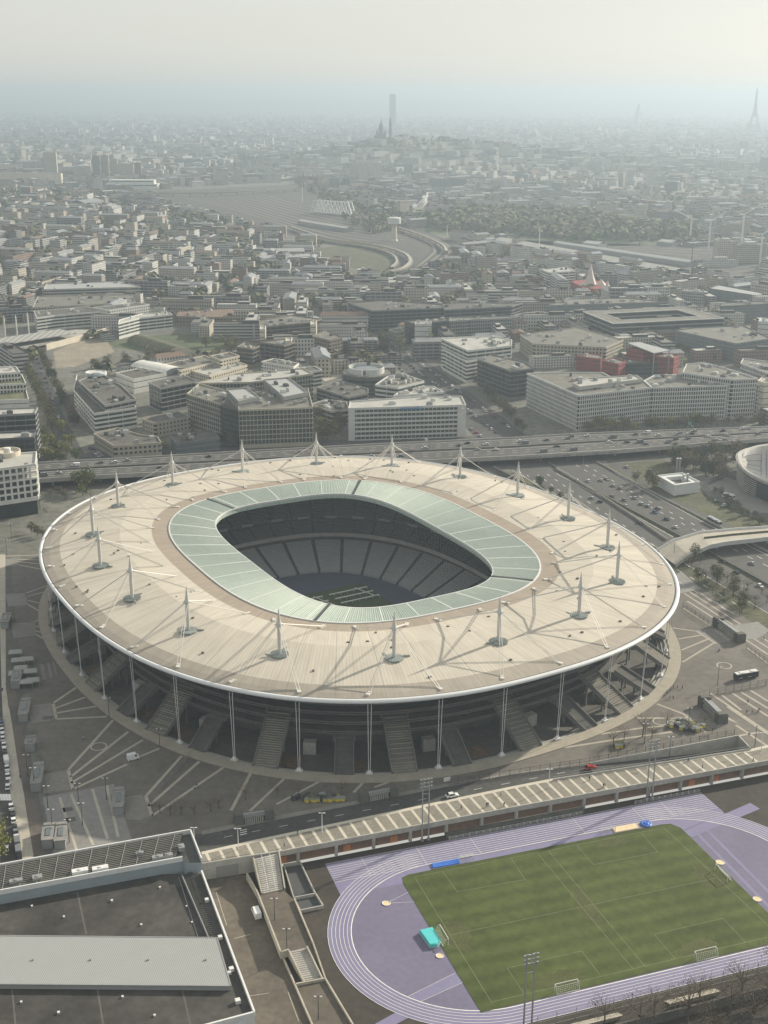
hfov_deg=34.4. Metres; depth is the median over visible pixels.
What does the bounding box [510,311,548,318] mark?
office building
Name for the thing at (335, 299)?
apartment block
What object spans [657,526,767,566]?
footbridge
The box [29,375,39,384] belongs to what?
tree
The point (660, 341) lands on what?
apartment block
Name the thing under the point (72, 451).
tree
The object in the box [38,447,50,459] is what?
tree
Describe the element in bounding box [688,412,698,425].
tree
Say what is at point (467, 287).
apartment block
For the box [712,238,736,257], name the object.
tower block
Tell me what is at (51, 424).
tree
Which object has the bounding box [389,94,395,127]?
skyscraper
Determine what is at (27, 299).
apartment block
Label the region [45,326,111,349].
embankment wall
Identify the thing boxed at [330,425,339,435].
tree
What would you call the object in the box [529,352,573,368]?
apartment block
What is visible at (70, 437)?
tree
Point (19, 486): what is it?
office building
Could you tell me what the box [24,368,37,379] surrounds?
tree
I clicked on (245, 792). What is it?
bare tree
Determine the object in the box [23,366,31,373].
tree
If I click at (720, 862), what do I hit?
throwing circle
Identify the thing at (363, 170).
tower block
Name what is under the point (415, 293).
apartment block
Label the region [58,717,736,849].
plaza stripes
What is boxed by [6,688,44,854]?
paving bands
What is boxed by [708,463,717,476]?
tree
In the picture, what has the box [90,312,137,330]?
apartment block
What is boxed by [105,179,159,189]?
liner building
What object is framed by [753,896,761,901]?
throwing circle
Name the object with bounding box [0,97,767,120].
hills
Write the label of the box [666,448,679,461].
tree
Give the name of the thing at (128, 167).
tower block
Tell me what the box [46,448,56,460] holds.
tree
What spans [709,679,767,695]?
plaza fence
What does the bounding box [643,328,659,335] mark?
apartment block
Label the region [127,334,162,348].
vaulted shed
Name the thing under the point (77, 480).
tree
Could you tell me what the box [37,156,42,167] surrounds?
tower block
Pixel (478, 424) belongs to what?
avenue
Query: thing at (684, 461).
tree
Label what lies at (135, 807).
apron slabs
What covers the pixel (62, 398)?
tree
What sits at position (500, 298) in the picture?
apartment block
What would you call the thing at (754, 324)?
apartment block
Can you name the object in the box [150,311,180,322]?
apartment block
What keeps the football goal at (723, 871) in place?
on the sports field at (637, 923)
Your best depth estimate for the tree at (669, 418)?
950.68 m
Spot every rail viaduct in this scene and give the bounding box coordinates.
[289,226,413,272]
[292,230,398,268]
[397,226,448,253]
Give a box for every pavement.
[0,554,33,858]
[5,555,52,856]
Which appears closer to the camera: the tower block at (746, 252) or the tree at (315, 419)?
the tree at (315, 419)
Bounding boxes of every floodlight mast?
[420,778,432,841]
[523,952,539,1023]
[645,739,659,799]
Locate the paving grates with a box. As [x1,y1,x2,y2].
[43,716,75,821]
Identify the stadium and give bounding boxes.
[38,434,680,782]
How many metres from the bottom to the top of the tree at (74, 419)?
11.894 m
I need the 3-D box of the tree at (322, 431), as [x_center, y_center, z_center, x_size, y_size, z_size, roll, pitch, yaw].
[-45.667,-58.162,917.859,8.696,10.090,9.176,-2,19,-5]
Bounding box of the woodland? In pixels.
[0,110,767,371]
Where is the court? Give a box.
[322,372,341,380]
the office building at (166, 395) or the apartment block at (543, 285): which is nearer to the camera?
the office building at (166, 395)
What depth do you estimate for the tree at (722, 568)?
651.83 m
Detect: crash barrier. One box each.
[493,466,658,551]
[547,461,767,585]
[556,467,666,540]
[596,460,767,551]
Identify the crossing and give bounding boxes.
[0,794,10,800]
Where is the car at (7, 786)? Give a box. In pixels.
[5,783,10,789]
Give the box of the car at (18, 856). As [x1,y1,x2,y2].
[16,853,21,859]
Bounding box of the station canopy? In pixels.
[0,313,111,348]
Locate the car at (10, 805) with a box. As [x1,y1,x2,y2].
[8,803,13,810]
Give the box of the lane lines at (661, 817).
[327,793,767,1023]
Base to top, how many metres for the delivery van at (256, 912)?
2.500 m
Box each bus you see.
[707,515,721,525]
[733,669,758,680]
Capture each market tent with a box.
[8,649,22,654]
[11,657,25,665]
[13,665,27,674]
[19,679,33,689]
[20,656,34,663]
[23,668,37,674]
[26,677,39,686]
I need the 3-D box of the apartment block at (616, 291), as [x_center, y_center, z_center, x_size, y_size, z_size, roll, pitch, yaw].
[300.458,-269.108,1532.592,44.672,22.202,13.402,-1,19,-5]
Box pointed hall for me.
[570,265,608,294]
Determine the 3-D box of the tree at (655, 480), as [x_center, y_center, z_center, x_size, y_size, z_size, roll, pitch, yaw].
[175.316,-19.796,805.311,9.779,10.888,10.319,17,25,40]
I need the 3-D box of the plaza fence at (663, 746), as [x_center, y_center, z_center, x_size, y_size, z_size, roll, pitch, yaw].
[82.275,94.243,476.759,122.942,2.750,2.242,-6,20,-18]
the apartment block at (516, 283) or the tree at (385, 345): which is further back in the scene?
the apartment block at (516, 283)
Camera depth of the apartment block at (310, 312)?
1400.94 m
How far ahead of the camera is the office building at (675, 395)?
975.05 m
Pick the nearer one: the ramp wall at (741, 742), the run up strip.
the run up strip
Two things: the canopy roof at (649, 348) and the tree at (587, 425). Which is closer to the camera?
the tree at (587, 425)
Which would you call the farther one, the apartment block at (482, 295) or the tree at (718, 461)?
the apartment block at (482, 295)
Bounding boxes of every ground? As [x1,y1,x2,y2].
[0,118,767,856]
[238,774,767,1023]
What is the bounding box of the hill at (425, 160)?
[213,141,757,172]
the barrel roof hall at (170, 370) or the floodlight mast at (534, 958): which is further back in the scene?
the barrel roof hall at (170, 370)
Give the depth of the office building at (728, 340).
1228.01 m
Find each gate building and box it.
[233,807,273,825]
[358,784,398,803]
[697,694,728,724]
[712,616,745,643]
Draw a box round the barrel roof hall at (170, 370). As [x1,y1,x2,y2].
[130,360,183,377]
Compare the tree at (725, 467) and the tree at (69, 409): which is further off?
the tree at (69, 409)
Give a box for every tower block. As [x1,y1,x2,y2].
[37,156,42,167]
[43,151,57,172]
[65,154,74,161]
[92,154,100,176]
[100,154,109,175]
[109,158,117,175]
[117,163,133,174]
[134,161,141,178]
[234,168,242,183]
[313,175,317,188]
[317,175,321,189]
[349,163,357,178]
[358,162,367,180]
[369,163,374,176]
[375,163,381,181]
[429,177,444,186]
[444,176,466,185]
[625,169,633,185]
[645,168,655,184]
[650,192,656,199]
[655,193,662,200]
[663,201,671,209]
[696,197,708,218]
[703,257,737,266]
[708,197,737,205]
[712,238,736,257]
[719,222,749,237]
[732,241,766,263]
[759,157,767,169]
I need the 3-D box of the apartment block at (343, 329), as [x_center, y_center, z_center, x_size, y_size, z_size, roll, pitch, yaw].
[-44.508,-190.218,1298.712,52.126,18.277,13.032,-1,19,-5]
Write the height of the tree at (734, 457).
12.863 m
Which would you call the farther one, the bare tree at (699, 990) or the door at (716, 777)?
the door at (716, 777)
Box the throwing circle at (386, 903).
[382,900,390,905]
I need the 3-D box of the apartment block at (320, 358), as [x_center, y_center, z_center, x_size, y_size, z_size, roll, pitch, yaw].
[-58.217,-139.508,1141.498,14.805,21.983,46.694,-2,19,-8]
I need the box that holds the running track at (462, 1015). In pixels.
[328,808,767,1023]
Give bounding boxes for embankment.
[108,333,236,351]
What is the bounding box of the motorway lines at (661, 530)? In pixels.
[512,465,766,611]
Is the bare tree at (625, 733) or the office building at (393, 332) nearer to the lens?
the bare tree at (625, 733)
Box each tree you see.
[0,816,7,836]
[0,830,13,858]
[22,360,30,371]
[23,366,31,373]
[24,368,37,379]
[27,373,39,384]
[27,521,35,530]
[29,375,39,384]
[30,380,43,391]
[32,525,39,535]
[33,385,43,394]
[35,388,47,400]
[36,347,46,353]
[36,393,51,405]
[37,352,46,359]
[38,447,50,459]
[38,526,45,536]
[40,425,50,434]
[40,433,49,445]
[41,358,52,367]
[42,403,56,415]
[46,368,57,377]
[46,416,58,433]
[46,437,58,447]
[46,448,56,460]
[51,380,60,386]
[51,439,62,448]
[51,449,62,460]
[55,382,64,392]
[55,419,67,432]
[57,391,67,401]
[57,452,66,460]
[58,395,69,404]
[59,488,67,497]
[60,441,71,455]
[61,433,69,442]
[65,405,77,414]
[67,409,76,417]
[67,412,80,426]
[67,433,75,442]
[70,447,81,459]
[70,469,85,484]
[74,480,88,495]
[77,464,96,489]
[89,358,98,368]
[102,353,111,362]
[122,354,132,361]
[153,797,164,810]
[161,441,170,452]
[162,797,177,815]
[173,798,189,814]
[189,800,202,814]
[200,336,211,347]
[203,795,217,811]
[212,793,222,807]
[217,334,224,344]
[218,432,228,442]
[222,336,231,350]
[227,342,234,349]
[237,782,251,799]
[313,405,322,416]
[313,416,324,424]
[314,421,328,435]
[317,428,326,439]
[321,419,332,427]
[329,418,337,428]
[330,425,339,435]
[331,421,342,430]
[333,301,339,309]
[333,777,349,794]
[337,416,347,429]
[376,343,384,350]
[380,337,389,342]
[381,343,390,352]
[395,329,405,353]
[424,327,433,337]
[493,398,502,405]
[497,398,508,408]
[501,403,512,414]
[506,404,516,417]
[514,417,522,428]
[518,420,527,432]
[582,420,592,431]
[587,987,623,1023]
[590,421,598,429]
[593,415,604,429]
[599,418,610,430]
[604,731,622,745]
[605,417,615,431]
[611,419,621,430]
[615,987,662,1023]
[616,723,631,738]
[618,415,629,430]
[628,422,638,430]
[632,471,641,481]
[632,710,654,736]
[643,415,654,429]
[643,469,656,480]
[643,982,671,1013]
[644,725,658,738]
[645,418,655,429]
[647,474,661,489]
[650,416,663,429]
[659,710,676,724]
[663,975,714,1023]
[664,415,674,428]
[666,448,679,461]
[668,449,682,458]
[668,456,682,466]
[671,418,678,428]
[677,414,689,425]
[678,451,694,467]
[680,965,719,1002]
[681,455,689,467]
[685,456,700,470]
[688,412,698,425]
[689,543,701,559]
[692,453,700,469]
[692,567,705,580]
[693,414,704,427]
[694,998,731,1023]
[696,444,708,454]
[696,451,709,462]
[697,707,712,723]
[700,460,710,474]
[702,464,713,473]
[703,413,716,427]
[705,438,718,455]
[706,459,722,471]
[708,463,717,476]
[709,564,721,571]
[709,567,724,582]
[711,450,726,463]
[712,457,724,465]
[712,565,724,576]
[713,466,725,476]
[713,973,753,1012]
[715,442,728,454]
[717,464,731,478]
[717,485,724,496]
[720,956,766,992]
[722,416,730,425]
[726,977,767,1023]
[728,439,745,449]
[728,445,737,456]
[728,579,740,595]
[729,449,739,462]
[729,572,740,584]
[734,413,746,426]
[736,596,747,611]
[737,588,751,600]
[738,506,745,516]
[749,417,757,423]
[749,965,767,998]
[756,412,764,421]
[758,934,767,966]
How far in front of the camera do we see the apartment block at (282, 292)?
1554.83 m
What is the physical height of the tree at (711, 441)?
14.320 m
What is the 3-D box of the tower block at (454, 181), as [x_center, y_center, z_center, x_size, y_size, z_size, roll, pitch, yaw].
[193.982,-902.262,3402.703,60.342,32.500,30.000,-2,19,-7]
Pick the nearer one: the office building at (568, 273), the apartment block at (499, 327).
the apartment block at (499, 327)
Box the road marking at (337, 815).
[227,772,563,836]
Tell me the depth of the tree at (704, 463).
835.08 m
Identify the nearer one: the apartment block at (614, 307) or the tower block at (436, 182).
the apartment block at (614, 307)
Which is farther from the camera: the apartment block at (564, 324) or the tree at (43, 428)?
the apartment block at (564, 324)
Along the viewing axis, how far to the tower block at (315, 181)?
3313.36 m
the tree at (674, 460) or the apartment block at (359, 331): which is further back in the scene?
the apartment block at (359, 331)
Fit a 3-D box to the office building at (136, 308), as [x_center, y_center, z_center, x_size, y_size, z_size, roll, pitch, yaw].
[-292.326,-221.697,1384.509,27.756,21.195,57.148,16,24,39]
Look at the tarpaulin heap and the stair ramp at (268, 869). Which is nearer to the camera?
the stair ramp at (268, 869)
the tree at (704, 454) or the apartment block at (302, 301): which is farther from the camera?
the apartment block at (302, 301)
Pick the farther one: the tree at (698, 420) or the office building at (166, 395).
the office building at (166, 395)
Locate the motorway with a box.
[496,460,767,632]
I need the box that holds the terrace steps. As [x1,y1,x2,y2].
[445,807,584,838]
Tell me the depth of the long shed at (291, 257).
1884.02 m
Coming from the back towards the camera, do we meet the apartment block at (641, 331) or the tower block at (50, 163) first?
the tower block at (50, 163)
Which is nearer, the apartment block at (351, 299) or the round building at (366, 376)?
the round building at (366, 376)
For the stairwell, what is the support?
on the ground at (361, 1008)
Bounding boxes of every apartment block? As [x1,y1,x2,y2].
[0,284,8,295]
[0,294,5,306]
[0,304,30,322]
[0,342,28,372]
[2,294,8,306]
[4,279,25,294]
[16,292,36,300]
[17,293,34,305]
[21,310,35,321]
[25,287,41,296]
[36,282,51,294]
[54,277,81,282]
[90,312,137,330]
[100,331,113,341]
[104,298,126,305]
[105,292,142,302]
[116,359,138,370]
[117,364,135,371]
[125,278,170,295]
[144,296,159,303]
[147,298,159,306]
[149,350,186,363]
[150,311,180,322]
[154,304,167,311]
[160,295,213,311]
[168,283,197,295]
[171,281,203,289]
[179,290,193,296]
[191,315,205,332]
[198,318,213,336]
[199,281,212,293]
[201,293,250,308]
[213,320,259,338]
[217,301,256,308]
[231,287,242,294]
[234,306,280,320]
[245,312,259,319]
[250,336,273,353]
[255,282,269,301]
[257,280,293,294]
[260,312,293,318]
[266,301,279,307]
[270,295,282,307]
[272,331,311,335]
[274,334,313,356]
[279,288,297,298]
[282,310,312,316]
[283,291,296,309]
[291,281,323,292]
[296,292,303,299]
[296,306,307,316]
[296,358,311,367]
[297,296,307,306]
[304,287,331,295]
[304,352,330,362]
[305,278,351,287]
[311,346,330,376]
[315,295,329,306]
[317,321,366,337]
[319,310,368,328]
[320,296,341,309]
[322,298,331,311]
[331,356,364,373]
[332,287,355,296]
[342,297,362,302]
[342,336,376,352]
[348,336,364,356]
[353,285,367,295]
[353,326,367,336]
[359,287,370,300]
[366,288,401,300]
[376,352,401,365]
[378,362,395,374]
[397,289,405,300]
[397,322,404,334]
[403,285,428,300]
[411,335,454,358]
[421,295,437,302]
[424,296,438,302]
[425,283,460,297]
[428,291,439,301]
[437,326,456,336]
[456,297,468,301]
[460,284,473,296]
[466,290,487,301]
[469,297,482,301]
[471,331,505,337]
[483,287,519,301]
[484,283,496,288]
[491,323,507,338]
[494,280,534,288]
[498,296,509,301]
[501,296,534,302]
[510,328,525,340]
[512,316,527,333]
[513,298,564,311]
[515,284,530,288]
[519,288,545,298]
[521,311,574,332]
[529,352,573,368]
[535,284,548,287]
[537,320,557,330]
[540,294,557,299]
[546,286,572,297]
[560,321,570,328]
[565,309,585,319]
[566,317,588,328]
[574,287,590,293]
[574,293,597,297]
[601,286,609,297]
[608,284,646,297]
[608,306,623,309]
[613,333,655,350]
[614,330,630,335]
[619,351,626,359]
[623,290,660,300]
[629,315,672,318]
[635,295,652,299]
[638,328,652,333]
[639,282,657,284]
[640,284,670,296]
[641,304,674,307]
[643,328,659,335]
[652,335,675,348]
[656,327,690,339]
[663,348,684,366]
[666,294,685,306]
[670,286,683,296]
[680,302,701,310]
[689,346,722,362]
[703,291,716,305]
[705,310,744,324]
[709,300,746,311]
[727,281,757,289]
[733,345,767,367]
[750,281,767,294]
[751,318,759,330]
[752,295,767,300]
[759,407,767,425]
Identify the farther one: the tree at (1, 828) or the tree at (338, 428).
the tree at (338, 428)
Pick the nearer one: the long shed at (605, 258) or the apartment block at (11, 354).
the apartment block at (11, 354)
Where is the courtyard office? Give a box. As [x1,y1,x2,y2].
[583,306,723,335]
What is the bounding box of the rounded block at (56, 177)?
[0,173,62,184]
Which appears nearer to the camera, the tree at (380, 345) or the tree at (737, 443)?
the tree at (737, 443)
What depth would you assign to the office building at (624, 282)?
1621.38 m
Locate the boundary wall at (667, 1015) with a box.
[616,986,767,1023]
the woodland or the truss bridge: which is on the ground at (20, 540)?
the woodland
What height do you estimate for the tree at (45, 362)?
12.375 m
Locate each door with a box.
[216,863,238,877]
[281,855,286,863]
[343,843,350,851]
[390,834,397,842]
[688,779,694,786]
[713,774,718,781]
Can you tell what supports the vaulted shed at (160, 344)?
on the ground at (20, 540)
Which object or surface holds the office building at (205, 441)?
on the ground at (20, 540)
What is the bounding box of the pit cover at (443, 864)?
[430,858,460,868]
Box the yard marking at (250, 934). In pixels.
[216,892,298,1020]
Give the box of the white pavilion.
[657,472,699,495]
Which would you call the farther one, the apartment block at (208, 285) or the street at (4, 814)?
the apartment block at (208, 285)
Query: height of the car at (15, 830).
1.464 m
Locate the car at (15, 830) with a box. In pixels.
[13,828,18,834]
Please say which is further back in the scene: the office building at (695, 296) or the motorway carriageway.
the office building at (695, 296)
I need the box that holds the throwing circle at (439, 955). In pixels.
[436,953,443,957]
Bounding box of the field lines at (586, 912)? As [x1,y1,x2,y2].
[415,828,766,1001]
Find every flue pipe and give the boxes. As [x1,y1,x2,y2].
[675,458,678,472]
[678,458,681,472]
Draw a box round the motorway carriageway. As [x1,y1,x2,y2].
[510,460,767,612]
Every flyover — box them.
[38,426,767,485]
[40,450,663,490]
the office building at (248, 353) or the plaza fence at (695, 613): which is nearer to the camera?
the plaza fence at (695, 613)
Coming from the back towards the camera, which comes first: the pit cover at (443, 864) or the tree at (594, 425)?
the tree at (594, 425)
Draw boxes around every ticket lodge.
[0,612,11,628]
[10,669,22,688]
[18,697,30,721]
[24,735,36,751]
[30,761,44,791]
[41,822,54,848]
[53,821,67,849]
[112,786,124,815]
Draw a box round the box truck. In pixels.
[126,752,139,760]
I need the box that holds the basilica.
[376,117,391,138]
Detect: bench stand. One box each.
[572,1012,621,1023]
[665,989,720,1006]
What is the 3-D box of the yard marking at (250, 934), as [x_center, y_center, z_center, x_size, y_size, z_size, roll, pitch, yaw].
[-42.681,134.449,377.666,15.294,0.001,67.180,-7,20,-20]
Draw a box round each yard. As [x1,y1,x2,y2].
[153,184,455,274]
[206,875,309,1023]
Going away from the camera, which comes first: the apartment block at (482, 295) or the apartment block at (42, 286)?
the apartment block at (482, 295)
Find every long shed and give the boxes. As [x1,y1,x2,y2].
[69,198,103,203]
[229,248,304,254]
[256,254,309,262]
[297,219,352,231]
[496,237,689,272]
[553,241,697,266]
[582,240,606,247]
[657,239,680,245]
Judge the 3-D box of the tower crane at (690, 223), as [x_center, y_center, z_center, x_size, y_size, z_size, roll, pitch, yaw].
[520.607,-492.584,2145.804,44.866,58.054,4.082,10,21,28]
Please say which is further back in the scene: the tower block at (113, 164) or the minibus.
the tower block at (113, 164)
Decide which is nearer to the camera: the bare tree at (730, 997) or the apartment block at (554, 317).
the bare tree at (730, 997)
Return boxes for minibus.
[722,492,734,498]
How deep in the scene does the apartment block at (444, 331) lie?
1258.44 m
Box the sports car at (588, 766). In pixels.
[584,764,596,769]
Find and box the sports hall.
[0,829,254,1023]
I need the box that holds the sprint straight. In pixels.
[325,793,759,894]
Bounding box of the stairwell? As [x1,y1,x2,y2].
[283,861,323,912]
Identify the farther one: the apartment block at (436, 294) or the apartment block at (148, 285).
the apartment block at (148, 285)
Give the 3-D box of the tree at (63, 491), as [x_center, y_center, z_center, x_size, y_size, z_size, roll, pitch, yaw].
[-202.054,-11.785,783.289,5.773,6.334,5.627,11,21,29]
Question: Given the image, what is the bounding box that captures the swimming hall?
[735,444,767,501]
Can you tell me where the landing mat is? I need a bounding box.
[419,927,440,947]
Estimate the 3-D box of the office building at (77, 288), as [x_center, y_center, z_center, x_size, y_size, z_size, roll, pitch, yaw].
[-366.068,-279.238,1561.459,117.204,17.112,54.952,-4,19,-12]
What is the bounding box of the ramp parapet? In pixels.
[553,746,750,780]
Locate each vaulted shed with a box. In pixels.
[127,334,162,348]
[147,340,193,355]
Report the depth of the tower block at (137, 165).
3715.91 m
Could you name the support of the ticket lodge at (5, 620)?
on the pavement at (11, 643)
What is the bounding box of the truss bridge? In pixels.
[310,200,354,214]
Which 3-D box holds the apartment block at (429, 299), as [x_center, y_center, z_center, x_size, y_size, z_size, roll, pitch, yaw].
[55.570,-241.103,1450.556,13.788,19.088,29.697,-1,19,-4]
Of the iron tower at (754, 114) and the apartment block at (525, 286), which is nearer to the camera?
the apartment block at (525, 286)
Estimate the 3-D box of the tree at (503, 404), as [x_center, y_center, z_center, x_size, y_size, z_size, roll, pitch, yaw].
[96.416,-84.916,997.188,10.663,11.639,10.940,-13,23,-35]
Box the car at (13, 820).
[10,817,16,823]
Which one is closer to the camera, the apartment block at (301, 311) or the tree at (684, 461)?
the tree at (684, 461)
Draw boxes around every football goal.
[435,924,448,945]
[459,852,474,860]
[554,979,579,994]
[600,825,615,833]
[694,946,717,961]
[715,864,731,881]
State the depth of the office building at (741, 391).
980.83 m
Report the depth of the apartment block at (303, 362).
1128.92 m
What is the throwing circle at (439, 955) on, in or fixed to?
on the track infield
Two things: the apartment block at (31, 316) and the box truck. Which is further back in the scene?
the apartment block at (31, 316)
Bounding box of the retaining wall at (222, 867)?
[202,760,767,879]
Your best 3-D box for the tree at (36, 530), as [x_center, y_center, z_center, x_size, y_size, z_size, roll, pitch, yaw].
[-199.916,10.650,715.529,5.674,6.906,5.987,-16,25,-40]
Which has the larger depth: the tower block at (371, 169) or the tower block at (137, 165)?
the tower block at (137, 165)
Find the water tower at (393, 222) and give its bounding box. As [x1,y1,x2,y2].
[388,217,400,240]
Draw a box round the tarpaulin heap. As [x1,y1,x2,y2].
[640,820,651,826]
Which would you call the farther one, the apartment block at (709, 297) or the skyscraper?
the skyscraper
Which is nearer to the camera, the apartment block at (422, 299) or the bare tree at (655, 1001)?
the bare tree at (655, 1001)
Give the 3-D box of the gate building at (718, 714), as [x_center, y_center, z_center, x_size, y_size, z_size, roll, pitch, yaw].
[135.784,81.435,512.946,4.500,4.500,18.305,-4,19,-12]
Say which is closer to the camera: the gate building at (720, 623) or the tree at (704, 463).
the gate building at (720, 623)
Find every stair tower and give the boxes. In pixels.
[260,325,265,338]
[285,337,291,343]
[310,321,316,335]
[415,320,431,337]
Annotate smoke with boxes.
[412,192,427,212]
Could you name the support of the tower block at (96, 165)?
on the ground at (20, 540)
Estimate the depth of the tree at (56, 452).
858.36 m
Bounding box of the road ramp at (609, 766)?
[562,749,736,776]
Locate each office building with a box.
[0,366,20,381]
[0,374,26,392]
[0,390,28,407]
[0,407,41,458]
[0,431,37,461]
[0,451,39,518]
[32,294,134,310]
[34,307,99,331]
[44,281,140,295]
[73,374,137,432]
[78,375,137,424]
[92,302,149,313]
[93,427,161,457]
[116,367,166,393]
[118,311,172,338]
[142,411,190,437]
[148,375,197,413]
[165,355,214,377]
[170,430,219,453]
[176,308,238,325]
[187,383,227,436]
[192,362,247,381]
[195,368,313,402]
[210,352,239,367]
[220,384,265,446]
[226,387,259,408]
[236,341,259,368]
[238,388,313,448]
[259,315,321,337]
[260,339,295,361]
[261,358,298,370]
[263,377,307,402]
[292,366,321,388]
[312,330,342,355]
[312,399,347,423]
[316,380,367,406]
[348,300,443,333]
[348,394,465,440]
[375,373,423,398]
[388,327,403,345]
[393,386,443,397]
[404,317,448,344]
[441,336,511,367]
[442,348,477,382]
[443,301,522,318]
[449,314,511,336]
[477,354,533,400]
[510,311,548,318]
[519,327,623,364]
[525,372,651,430]
[542,267,574,287]
[547,297,668,311]
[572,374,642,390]
[619,279,636,285]
[625,359,657,377]
[644,374,759,421]
[674,324,767,362]
[681,289,703,307]
[682,362,757,418]
[708,285,762,300]
[720,300,767,322]
[740,358,767,379]
[756,375,767,414]
[757,317,767,335]
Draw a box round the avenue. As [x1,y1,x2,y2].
[28,341,532,461]
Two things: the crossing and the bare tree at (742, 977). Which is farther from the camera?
the crossing
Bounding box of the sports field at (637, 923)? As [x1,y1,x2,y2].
[402,824,767,1011]
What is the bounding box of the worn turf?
[442,836,727,988]
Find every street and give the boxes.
[0,650,20,862]
[732,1014,767,1023]
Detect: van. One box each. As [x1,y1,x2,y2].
[3,754,9,763]
[13,835,20,845]
[14,844,21,854]
[40,472,48,475]
[71,462,79,465]
[251,906,261,919]
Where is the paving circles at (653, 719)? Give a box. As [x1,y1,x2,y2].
[90,662,731,750]
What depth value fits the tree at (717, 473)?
826.48 m
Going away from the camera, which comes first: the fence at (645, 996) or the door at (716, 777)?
the fence at (645, 996)
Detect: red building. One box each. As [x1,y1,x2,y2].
[576,353,601,371]
[602,357,625,375]
[626,347,662,361]
[652,353,678,374]
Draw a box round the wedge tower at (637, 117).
[632,104,641,121]
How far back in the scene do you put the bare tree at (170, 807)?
438.15 m
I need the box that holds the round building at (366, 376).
[342,363,390,396]
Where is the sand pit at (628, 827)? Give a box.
[612,823,638,832]
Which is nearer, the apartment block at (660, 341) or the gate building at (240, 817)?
the gate building at (240, 817)
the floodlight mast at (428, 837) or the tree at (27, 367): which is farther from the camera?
the tree at (27, 367)
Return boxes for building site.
[53,338,113,367]
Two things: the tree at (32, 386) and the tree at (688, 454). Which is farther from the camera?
the tree at (32, 386)
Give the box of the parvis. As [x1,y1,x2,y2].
[11,544,767,838]
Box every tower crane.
[674,209,698,238]
[705,211,726,250]
[738,204,760,242]
[756,230,767,266]
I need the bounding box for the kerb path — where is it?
[202,763,587,834]
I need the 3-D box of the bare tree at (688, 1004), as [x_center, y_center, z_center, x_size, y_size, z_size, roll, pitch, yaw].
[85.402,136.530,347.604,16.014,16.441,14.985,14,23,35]
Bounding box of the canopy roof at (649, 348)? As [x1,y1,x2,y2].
[628,342,669,375]
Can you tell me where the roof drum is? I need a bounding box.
[85,370,106,376]
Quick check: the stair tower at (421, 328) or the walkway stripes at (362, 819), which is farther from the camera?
the stair tower at (421, 328)
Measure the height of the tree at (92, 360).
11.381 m
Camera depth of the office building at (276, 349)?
1179.43 m
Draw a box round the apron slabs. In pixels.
[5,559,733,819]
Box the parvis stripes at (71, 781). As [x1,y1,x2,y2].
[15,555,767,815]
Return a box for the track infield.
[352,821,767,1009]
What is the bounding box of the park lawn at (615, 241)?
[423,208,703,246]
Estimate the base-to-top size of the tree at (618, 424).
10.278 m
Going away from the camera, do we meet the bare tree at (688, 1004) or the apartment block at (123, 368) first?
the bare tree at (688, 1004)
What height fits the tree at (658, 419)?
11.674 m
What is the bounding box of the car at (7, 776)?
[5,772,10,779]
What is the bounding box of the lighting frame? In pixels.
[311,586,379,604]
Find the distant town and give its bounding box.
[0,111,767,291]
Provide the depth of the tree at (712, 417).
955.36 m
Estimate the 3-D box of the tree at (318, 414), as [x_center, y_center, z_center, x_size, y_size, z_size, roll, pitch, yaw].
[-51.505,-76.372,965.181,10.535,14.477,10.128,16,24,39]
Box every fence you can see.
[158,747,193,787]
[448,729,734,784]
[451,811,582,838]
[537,961,767,1023]
[635,789,699,803]
[683,604,712,626]
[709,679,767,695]
[746,646,767,662]
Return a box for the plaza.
[43,571,767,853]
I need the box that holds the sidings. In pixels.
[525,240,759,276]
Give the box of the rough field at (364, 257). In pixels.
[314,244,398,272]
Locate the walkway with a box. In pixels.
[201,748,767,862]
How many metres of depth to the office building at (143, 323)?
1327.06 m
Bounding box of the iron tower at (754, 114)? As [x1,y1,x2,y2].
[743,85,763,132]
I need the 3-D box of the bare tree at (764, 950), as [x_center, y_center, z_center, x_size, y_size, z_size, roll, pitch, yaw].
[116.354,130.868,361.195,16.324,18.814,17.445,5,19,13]
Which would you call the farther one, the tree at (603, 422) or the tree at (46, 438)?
the tree at (603, 422)
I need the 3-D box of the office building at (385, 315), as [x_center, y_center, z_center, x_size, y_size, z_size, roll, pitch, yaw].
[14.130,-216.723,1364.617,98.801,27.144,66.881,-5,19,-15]
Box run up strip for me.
[376,824,767,1023]
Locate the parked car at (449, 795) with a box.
[445,791,458,798]
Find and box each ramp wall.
[589,735,737,764]
[737,735,750,749]
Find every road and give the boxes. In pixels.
[194,765,585,851]
[707,477,767,512]
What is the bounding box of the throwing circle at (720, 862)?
[716,859,724,864]
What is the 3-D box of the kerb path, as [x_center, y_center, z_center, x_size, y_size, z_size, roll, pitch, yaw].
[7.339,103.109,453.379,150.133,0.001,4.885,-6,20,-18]
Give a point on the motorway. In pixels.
(701, 501)
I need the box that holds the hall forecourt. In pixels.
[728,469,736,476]
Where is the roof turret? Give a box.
[0,447,20,457]
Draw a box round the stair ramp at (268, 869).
[246,851,353,1023]
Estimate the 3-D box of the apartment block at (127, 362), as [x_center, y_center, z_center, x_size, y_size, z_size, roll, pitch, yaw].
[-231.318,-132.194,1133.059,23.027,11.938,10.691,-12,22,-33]
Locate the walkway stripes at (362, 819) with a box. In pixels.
[201,745,767,860]
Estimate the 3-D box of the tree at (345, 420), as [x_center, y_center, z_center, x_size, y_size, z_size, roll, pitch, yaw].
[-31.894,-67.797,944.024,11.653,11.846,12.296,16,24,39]
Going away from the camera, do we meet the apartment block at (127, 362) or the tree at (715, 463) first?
the tree at (715, 463)

